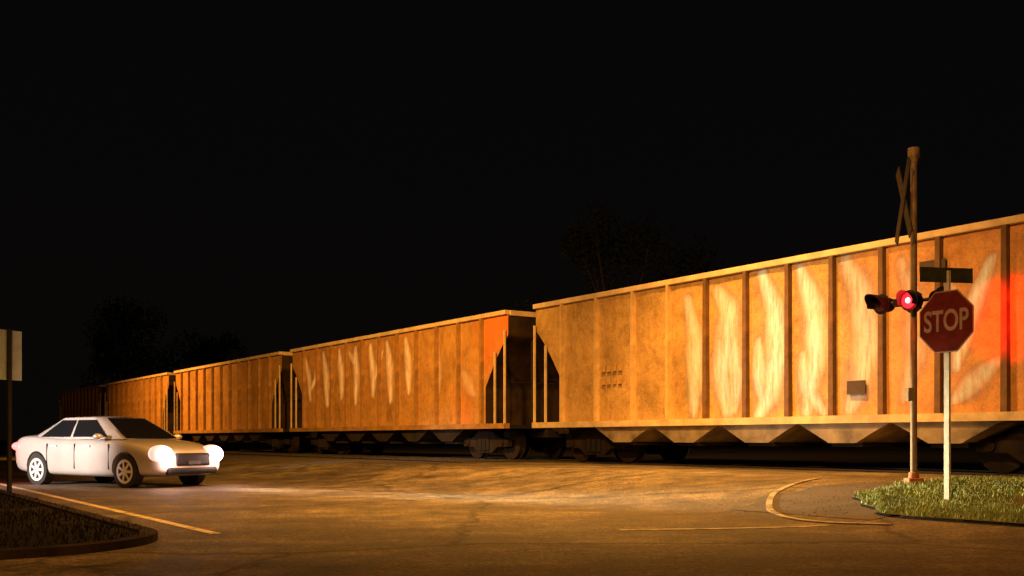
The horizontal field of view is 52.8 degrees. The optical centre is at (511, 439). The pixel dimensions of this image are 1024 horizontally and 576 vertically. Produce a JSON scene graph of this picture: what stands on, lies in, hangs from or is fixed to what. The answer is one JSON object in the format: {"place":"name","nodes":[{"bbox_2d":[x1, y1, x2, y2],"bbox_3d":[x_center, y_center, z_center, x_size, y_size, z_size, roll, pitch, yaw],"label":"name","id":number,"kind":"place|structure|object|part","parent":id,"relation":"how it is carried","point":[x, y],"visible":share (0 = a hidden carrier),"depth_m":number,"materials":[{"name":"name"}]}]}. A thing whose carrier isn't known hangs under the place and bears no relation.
{"place":"outdoors","nodes":[
{"label":"outdoors","id":0,"kind":"place"},
{"bbox_2d":[0,490,144,548],"bbox_3d":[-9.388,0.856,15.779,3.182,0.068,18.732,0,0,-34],"label":"dry grass","id":1,"kind":"structure","parent":0,"point":[43,521],"depth_m":10.45,"materials":[{"name":"plant"}]},
{"bbox_2d":[0,440,983,465],"bbox_3d":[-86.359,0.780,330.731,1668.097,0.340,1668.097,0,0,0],"label":"ground","id":2,"kind":"structure","parent":0,"point":[928,455],"depth_m":64.03,"materials":[{"name":"gravel"}]},
{"bbox_2d":[0,329,21,491],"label":"road sign","id":3,"kind":"object","parent":2,"relation":"on","point":[10,355],"visible":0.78,"depth_m":17.37,"materials":[{"name":"metal"}]},
{"bbox_2d":[77,295,179,387],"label":"tree","id":4,"kind":"object","parent":2,"relation":"on","point":[112,364],"visible":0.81,"depth_m":87.77,"materials":[{"name":"green plant"}]},
{"bbox_2d":[154,326,251,372],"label":"tree","id":5,"kind":"object","parent":2,"relation":"on","point":[212,353],"visible":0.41,"depth_m":90.64,"materials":[{"name":"green plant"}]},
{"bbox_2d":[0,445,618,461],"bbox_3d":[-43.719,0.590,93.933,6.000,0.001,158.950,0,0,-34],"label":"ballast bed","id":6,"kind":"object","parent":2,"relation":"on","point":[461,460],"visible":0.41,"depth_m":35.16,"materials":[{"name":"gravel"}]},
{"bbox_2d":[0,444,1023,475],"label":"railway track","id":7,"kind":"structure","parent":6,"relation":"on","point":[576,460],"depth_m":24.29,"materials":[{"name":"metal"}]},
{"bbox_2d":[59,385,108,418],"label":"coal hopper car","id":8,"kind":"object","parent":7,"relation":"on","point":[86,401],"visible":0.3,"depth_m":69.84,"materials":[{"name":"metal"}]},
{"bbox_2d":[104,372,203,444],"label":"coal hopper car","id":9,"kind":"object","parent":7,"relation":"on","point":[150,398],"visible":0.44,"depth_m":56.48,"materials":[{"name":"metal"}]},
{"bbox_2d":[173,351,329,452],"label":"coal hopper car","id":10,"kind":"object","parent":7,"relation":"on","point":[237,403],"visible":0.78,"depth_m":44.69,"materials":[{"name":"orange paint"}]},
{"bbox_2d":[289,310,595,459],"bbox_3d":[-3.033,-1.441,34.779,3.360,4.078,16.140,0,0,-34],"label":"coal hopper car","id":11,"kind":"object","parent":7,"relation":"on","point":[467,381],"visible":0.91,"depth_m":30.83,"materials":[{"name":"orange paint"}]},
{"bbox_2d":[532,214,1023,473],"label":"coal hopper car","id":12,"kind":"object","parent":7,"relation":"on","point":[809,349],"visible":0.98,"depth_m":19.71,"materials":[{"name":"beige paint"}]},
{"bbox_2d":[511,288,559,453],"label":"tree","id":13,"kind":"object","parent":2,"relation":"on","point":[530,309],"visible":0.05,"depth_m":66.14,"materials":[{"name":"black plant"}]},
{"bbox_2d":[560,201,685,455],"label":"tree","id":14,"kind":"object","parent":2,"relation":"on","point":[584,236],"visible":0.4,"depth_m":57.69,"materials":[{"name":"green plant"}]},
{"bbox_2d":[851,474,1023,523],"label":"ground","id":15,"kind":"structure","parent":2,"relation":"on","point":[1020,501],"depth_m":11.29,"materials":[{"name":"green plant"}]},
{"bbox_2d":[813,499,1018,521],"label":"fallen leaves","id":16,"kind":"object","parent":15,"relation":"on","point":[913,516],"visible":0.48,"depth_m":11.00,"materials":[{"name":"brown plant"}]},
{"bbox_2d":[920,267,973,501],"bbox_3d":[4.945,-0.527,11.747,0.588,2.855,0.395,0,0,25],"label":"stop sign","id":17,"kind":"object","parent":15,"relation":"on","point":[947,321],"visible":1,"depth_m":11.74,"materials":[{"name":"metal"}]},
{"bbox_2d":[0,449,1023,575],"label":"road","id":18,"kind":"structure","parent":0,"point":[274,519],"depth_m":10.38,"materials":[{"name":"grey asphalt"}]},
{"bbox_2d":[0,489,157,559],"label":"kerb","id":19,"kind":"structure","parent":18,"relation":"on","point":[150,535],"depth_m":8.70,"materials":[{"name":"concrete"}]},
{"bbox_2d":[0,483,217,533],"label":"road marking","id":20,"kind":"object","parent":18,"relation":"on","point":[160,520],"visible":1,"depth_m":12.95,"materials":[{"name":"paint"}]},
{"bbox_2d":[12,416,222,487],"bbox_3d":[-8.182,0.233,21.339,4.678,1.435,2.160,0,0,31],"label":"sedan car","id":21,"kind":"object","parent":18,"relation":"on","point":[127,452],"visible":0.99,"depth_m":20.56,"materials":[{"name":"silver metal"}]},
{"bbox_3d":[-9.305,-0.219,21.179,0.967,0.343,0.159,0,0,31],"label":"side window","id":22,"kind":"part","parent":21,"relation":"part of","materials":[{"name":"black glass"}]},
{"bbox_3d":[-8.383,-0.219,20.630,1.094,0.343,0.167,0,0,31],"label":"side window","id":23,"kind":"part","parent":21,"relation":"part of","materials":[{"name":"black glass"}]},
{"bbox_2d":[617,524,829,530],"bbox_3d":[2.256,0.927,10.827,2.362,0.016,0.168,0,0,-12],"label":"road marking","id":24,"kind":"object","parent":18,"relation":"on","point":[726,528],"visible":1,"depth_m":10.76,"materials":[{"name":"paint"}]},
{"bbox_2d":[721,479,894,516],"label":"gravel","id":25,"kind":"structure","parent":18,"relation":"on","point":[821,499],"depth_m":13.18,"materials":[{"name":"gravel"}]},
{"bbox_2d":[766,478,892,524],"bbox_3d":[3.789,0.749,13.293,1.134,0.328,4.850,0,0,8],"label":"road marking","id":26,"kind":"object","parent":18,"relation":"on","point":[769,502],"visible":1,"depth_m":12.34,"materials":[{"name":"paint"}]},
{"bbox_2d":[0,0,1023,439],"label":"sky","id":27,"kind":"structure","parent":0,"point":[276,175],"materials":[{"name":"black"}]},
{"bbox_2d":[321,459,1023,488],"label":"crossing road","id":28,"kind":"structure","parent":0,"point":[762,477],"depth_m":19.70,"materials":[{"name":"grey asphalt"}]},
{"bbox_2d":[732,481,900,519],"bbox_3d":[4.622,0.738,13.244,3.400,0.291,2.472,0,0,-34],"label":"dirt shoulder","id":29,"kind":"object","parent":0,"point":[856,510],"visible":0.58,"depth_m":12.95},
{"bbox_2d":[864,147,943,484],"bbox_3d":[5.139,-1.570,13.463,0.713,4.480,0.893,0,0,-30],"label":"crossing signal","id":30,"kind":"object","parent":29,"relation":"on","point":[911,300],"visible":0.9,"depth_m":13.46,"materials":[{"name":"metal"}]}
]}

